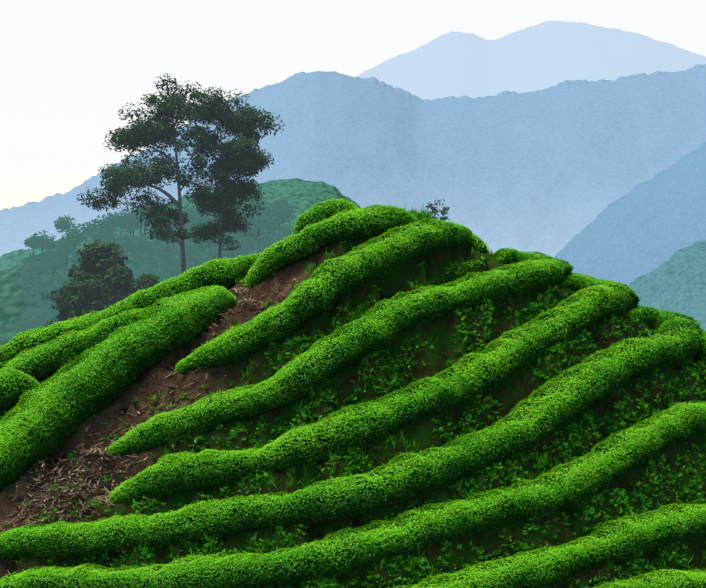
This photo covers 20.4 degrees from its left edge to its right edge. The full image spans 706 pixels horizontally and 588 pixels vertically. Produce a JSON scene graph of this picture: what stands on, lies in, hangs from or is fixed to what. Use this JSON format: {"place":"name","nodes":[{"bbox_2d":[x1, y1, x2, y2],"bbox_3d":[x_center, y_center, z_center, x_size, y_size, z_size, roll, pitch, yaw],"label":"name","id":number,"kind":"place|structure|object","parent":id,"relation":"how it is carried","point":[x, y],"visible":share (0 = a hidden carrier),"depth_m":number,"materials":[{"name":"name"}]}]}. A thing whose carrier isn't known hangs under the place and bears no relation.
{"place":"outdoors","nodes":[
{"label":"outdoors","id":0,"kind":"place"},
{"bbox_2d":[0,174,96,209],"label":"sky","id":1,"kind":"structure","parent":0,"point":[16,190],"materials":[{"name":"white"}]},
{"bbox_2d":[0,232,275,346],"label":"wooded slope","id":2,"kind":"structure","parent":0,"point":[12,306],"depth_m":777.95,"materials":[{"name":"green plant"}]},
{"bbox_2d":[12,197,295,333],"bbox_3d":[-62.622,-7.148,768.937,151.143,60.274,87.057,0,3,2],"label":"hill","id":3,"kind":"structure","parent":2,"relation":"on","point":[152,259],"depth_m":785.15,"materials":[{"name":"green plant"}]},
{"bbox_2d":[0,178,361,270],"bbox_3d":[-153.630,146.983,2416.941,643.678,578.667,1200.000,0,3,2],"label":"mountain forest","id":4,"kind":"object","parent":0,"point":[301,196],"visible":0.04,"depth_m":2467.34,"materials":[{"name":"green plant"}]},
{"bbox_2d":[0,220,705,587],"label":"hillside ground","id":5,"kind":"structure","parent":0,"point":[444,330],"depth_m":50.04,"materials":[{"name":"soil"}]},
{"bbox_2d":[0,264,311,574],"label":"straw debris","id":6,"kind":"object","parent":5,"relation":"on","point":[74,465],"visible":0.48,"depth_m":50.23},
{"bbox_2d":[0,204,705,587],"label":"weeds","id":7,"kind":"object","parent":5,"relation":"on","point":[420,216],"visible":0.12,"depth_m":49.45,"materials":[{"name":"green plant"}]},
{"bbox_2d":[0,198,705,587],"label":"tea hedge","id":8,"kind":"object","parent":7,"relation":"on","point":[212,294],"depth_m":49.41,"materials":[{"name":"green plant"}]},
{"bbox_2d":[425,199,448,220],"bbox_3d":[2.349,-1.884,55.465,0.838,1.647,0.454,0,3,2],"label":"shrub","id":9,"kind":"object","parent":5,"relation":"on","point":[436,211],"visible":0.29,"depth_m":55.40,"materials":[{"name":"green plant"}]},
{"bbox_2d":[0,64,705,256],"bbox_3d":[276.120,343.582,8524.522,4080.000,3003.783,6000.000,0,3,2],"label":"mountain ridge","id":10,"kind":"structure","parent":0,"point":[552,171],"depth_m":8428.49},
{"bbox_2d":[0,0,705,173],"bbox_3d":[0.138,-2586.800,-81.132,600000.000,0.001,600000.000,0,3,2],"label":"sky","id":11,"kind":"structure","parent":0,"point":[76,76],"depth_m":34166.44,"materials":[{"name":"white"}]},
{"bbox_2d":[356,20,705,99],"bbox_3d":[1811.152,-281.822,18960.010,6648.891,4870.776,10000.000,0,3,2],"label":"mountain peak","id":12,"kind":"structure","parent":0,"point":[545,55],"depth_m":19146.96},
{"bbox_2d":[554,142,705,284],"bbox_3d":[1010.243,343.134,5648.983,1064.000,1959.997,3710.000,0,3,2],"label":"mountain spur","id":13,"kind":"structure","parent":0,"point":[648,227],"depth_m":5742.47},
{"bbox_3d":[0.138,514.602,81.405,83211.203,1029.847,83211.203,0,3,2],"label":"ground surface","id":14,"kind":"structure","parent":0,"visible":0},
{"bbox_2d":[43,273,115,327],"bbox_3d":[-8.338,1.942,61.316,2.491,5.354,2.326,2,3,31],"label":"bush","id":15,"kind":"object","parent":14,"relation":"on","point":[82,295],"visible":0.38,"depth_m":60.60,"materials":[{"name":"green plant"}]},
{"bbox_2d":[68,239,128,280],"bbox_3d":[-7.966,1.651,62.338,1.847,6.786,1.896,2,3,28],"label":"tree","id":16,"kind":"object","parent":14,"relation":"on","point":[97,257],"visible":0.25,"depth_m":61.85,"materials":[{"name":"green plant"}]},
{"bbox_2d":[94,264,159,305],"bbox_3d":[-7.308,1.834,61.672,2.566,5.589,2.599,0,3,2],"label":"bush","id":17,"kind":"object","parent":14,"relation":"on","point":[118,279],"visible":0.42,"depth_m":61.27,"materials":[{"name":"green plant"}]},
{"bbox_2d":[76,73,214,274],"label":"tree","id":18,"kind":"object","parent":14,"relation":"on","point":[145,134],"visible":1,"depth_m":67.14,"materials":[{"name":"green plant"}]},
{"bbox_2d":[167,86,284,258],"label":"tree","id":19,"kind":"object","parent":14,"relation":"on","point":[234,152],"visible":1,"depth_m":69.10,"materials":[{"name":"green plant"}]},
{"bbox_2d":[628,240,705,329],"bbox_3d":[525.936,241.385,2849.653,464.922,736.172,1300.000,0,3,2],"label":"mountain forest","id":20,"kind":"object","parent":14,"relation":"on","point":[675,282],"visible":0.23,"depth_m":2916.24,"materials":[{"name":"teal plant"}]}
]}

